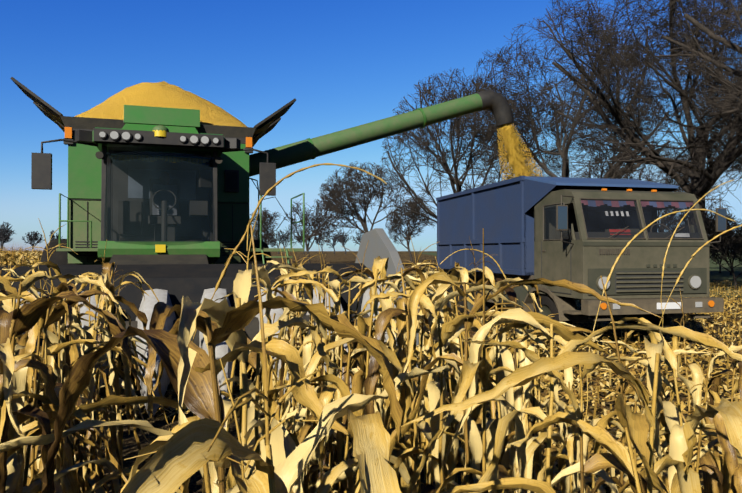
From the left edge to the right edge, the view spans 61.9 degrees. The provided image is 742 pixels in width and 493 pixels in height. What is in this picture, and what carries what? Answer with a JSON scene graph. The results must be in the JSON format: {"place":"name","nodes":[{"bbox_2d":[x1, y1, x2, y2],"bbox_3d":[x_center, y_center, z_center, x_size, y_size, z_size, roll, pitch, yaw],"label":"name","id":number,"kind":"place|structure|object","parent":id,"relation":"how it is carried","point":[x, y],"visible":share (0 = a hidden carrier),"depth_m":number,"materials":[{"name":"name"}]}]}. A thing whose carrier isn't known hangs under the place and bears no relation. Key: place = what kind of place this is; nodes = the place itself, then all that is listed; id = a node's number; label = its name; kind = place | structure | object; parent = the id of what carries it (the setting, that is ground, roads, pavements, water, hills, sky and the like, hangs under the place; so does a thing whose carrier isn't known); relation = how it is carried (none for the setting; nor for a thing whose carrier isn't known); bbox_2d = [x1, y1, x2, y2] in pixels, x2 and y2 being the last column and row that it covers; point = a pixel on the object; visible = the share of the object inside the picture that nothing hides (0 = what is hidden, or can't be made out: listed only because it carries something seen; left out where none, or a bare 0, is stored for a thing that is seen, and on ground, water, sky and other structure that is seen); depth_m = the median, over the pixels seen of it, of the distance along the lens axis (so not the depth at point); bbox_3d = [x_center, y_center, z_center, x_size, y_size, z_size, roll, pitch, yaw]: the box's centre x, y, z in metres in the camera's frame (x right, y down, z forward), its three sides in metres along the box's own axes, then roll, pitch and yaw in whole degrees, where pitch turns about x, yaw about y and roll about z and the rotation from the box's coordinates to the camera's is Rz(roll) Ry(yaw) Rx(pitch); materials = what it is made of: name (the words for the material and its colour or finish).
{"place":"outdoors","nodes":[
{"label":"outdoors","id":0,"kind":"place"},
{"bbox_2d":[0,243,42,264],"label":"corn field","id":1,"kind":"structure","parent":0,"point":[40,250],"depth_m":25.66,"materials":[{"name":"beige plant"}]},
{"bbox_2d":[0,0,741,250],"label":"sky","id":2,"kind":"structure","parent":0,"point":[345,64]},
{"bbox_2d":[29,251,741,492],"bbox_3d":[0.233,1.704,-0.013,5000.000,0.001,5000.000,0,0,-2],"label":"ground","id":3,"kind":"structure","parent":0,"point":[130,448],"depth_m":7.60,"materials":[{"name":"soil"}]},
{"bbox_2d":[0,221,363,253],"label":"tree line","id":4,"kind":"object","parent":3,"relation":"on","point":[5,237],"visible":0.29,"depth_m":302.10,"materials":[{"name":"grey plant"}]},
{"bbox_2d":[0,77,530,417],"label":"combine harvester","id":5,"kind":"object","parent":3,"relation":"on","point":[160,173],"visible":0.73,"depth_m":11.10,"materials":[{"name":"metal"}]},
{"bbox_2d":[497,123,542,180],"bbox_3d":[4.145,-2.422,16.677,1.308,1.830,1.360,0,0,32],"label":"pouring grain","id":6,"kind":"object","parent":5,"relation":"attached to","point":[505,159],"depth_m":16.41},
{"bbox_2d":[249,208,284,246],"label":"tree","id":7,"kind":"object","parent":3,"relation":"on","point":[266,236],"visible":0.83,"depth_m":85.95,"materials":[{"name":"brown plant"}]},
{"bbox_2d":[283,199,335,262],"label":"tree","id":8,"kind":"object","parent":3,"relation":"on","point":[317,227],"visible":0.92,"depth_m":83.62,"materials":[{"name":"brown plant"}]},
{"bbox_2d":[316,162,412,237],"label":"tree","id":9,"kind":"object","parent":3,"relation":"on","point":[336,193],"visible":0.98,"depth_m":60.87,"materials":[{"name":"brown plant"}]},
{"bbox_2d":[0,208,741,492],"bbox_3d":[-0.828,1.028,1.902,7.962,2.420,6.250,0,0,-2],"label":"corn field","id":10,"kind":"structure","parent":3,"relation":"on","point":[405,436],"depth_m":1.93,"materials":[{"name":"beige plant"}]},
{"bbox_2d":[28,271,741,492],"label":"plants","id":11,"kind":"object","parent":3,"relation":"on","point":[601,407],"depth_m":7.78,"materials":[{"name":"beige plant"}]},
{"bbox_2d":[385,197,436,261],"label":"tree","id":12,"kind":"object","parent":3,"relation":"on","point":[393,229],"visible":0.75,"depth_m":95.16,"materials":[{"name":"brown plant"}]},
{"bbox_2d":[169,163,741,430],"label":"grass stalks","id":13,"kind":"object","parent":3,"relation":"on","point":[223,272],"visible":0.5,"depth_m":4.72,"materials":[{"name":"beige plant"}]},
{"bbox_2d":[380,68,543,222],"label":"tree","id":14,"kind":"object","parent":3,"relation":"on","point":[456,123],"visible":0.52,"depth_m":42.19,"materials":[{"name":"brown plant"}]},
{"bbox_2d":[458,13,674,185],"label":"tree","id":15,"kind":"object","parent":3,"relation":"on","point":[542,108],"visible":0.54,"depth_m":41.84,"materials":[{"name":"brown plant"}]},
{"bbox_2d":[436,176,726,343],"bbox_3d":[3.903,0.253,14.011,3.300,3.274,7.775,0,0,-13],"label":"truck","id":16,"kind":"object","parent":3,"relation":"on","point":[584,231],"visible":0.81,"depth_m":11.12,"materials":[{"name":"metal"}]},
{"bbox_2d":[531,0,741,227],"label":"tree","id":17,"kind":"object","parent":3,"relation":"on","point":[702,184],"visible":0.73,"depth_m":25.04,"materials":[{"name":"brown plant"}]},
{"bbox_2d":[655,0,741,202],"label":"tree","id":18,"kind":"object","parent":3,"relation":"on","point":[735,72],"visible":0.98,"depth_m":19.45,"materials":[{"name":"brown plant"}]},
{"bbox_2d":[421,253,741,296],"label":"green field","id":19,"kind":"structure","parent":0,"point":[716,275],"depth_m":45.90,"materials":[{"name":"plant"}]},
{"bbox_2d":[624,145,717,231],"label":"tree row","id":20,"kind":"object","parent":19,"relation":"on","point":[671,182],"visible":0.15,"depth_m":59.51,"materials":[{"name":"brown plant"}]},
{"bbox_2d":[659,210,741,251],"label":"tree","id":21,"kind":"object","parent":19,"relation":"on","point":[709,236],"visible":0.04,"depth_m":34.52,"materials":[{"name":"brown plant"}]},
{"bbox_2d":[660,204,741,254],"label":"hedge shrub","id":22,"kind":"object","parent":19,"relation":"on","point":[728,235],"visible":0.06,"depth_m":31.32,"materials":[{"name":"brown plant"}]},
{"bbox_2d":[663,42,741,212],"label":"tree","id":23,"kind":"object","parent":19,"relation":"on","point":[682,143],"visible":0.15,"depth_m":31.45,"materials":[{"name":"brown plant"}]},
{"bbox_2d":[673,227,735,258],"bbox_3d":[21.413,0.447,40.175,4.176,3.682,3.825,0,0,23],"label":"tree","id":24,"kind":"object","parent":19,"relation":"on","point":[715,249],"visible":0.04,"depth_m":39.51,"materials":[{"name":"brown plant"}]},
{"bbox_2d":[678,212,741,289],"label":"tree","id":25,"kind":"object","parent":19,"relation":"on","point":[712,224],"visible":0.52,"depth_m":26.48,"materials":[{"name":"brown plant"}]},
{"bbox_2d":[709,232,741,274],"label":"tree","id":26,"kind":"object","parent":19,"relation":"on","point":[730,255],"visible":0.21,"depth_m":42.83,"materials":[{"name":"brown plant"}]},
{"bbox_2d":[711,222,741,272],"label":"tree","id":27,"kind":"object","parent":19,"relation":"on","point":[729,250],"visible":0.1,"depth_m":46.09,"materials":[{"name":"brown plant"}]},
{"bbox_2d":[729,231,741,261],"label":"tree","id":28,"kind":"object","parent":19,"relation":"on","point":[737,258],"visible":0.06,"depth_m":47.23,"materials":[{"name":"brown plant"}]}
]}

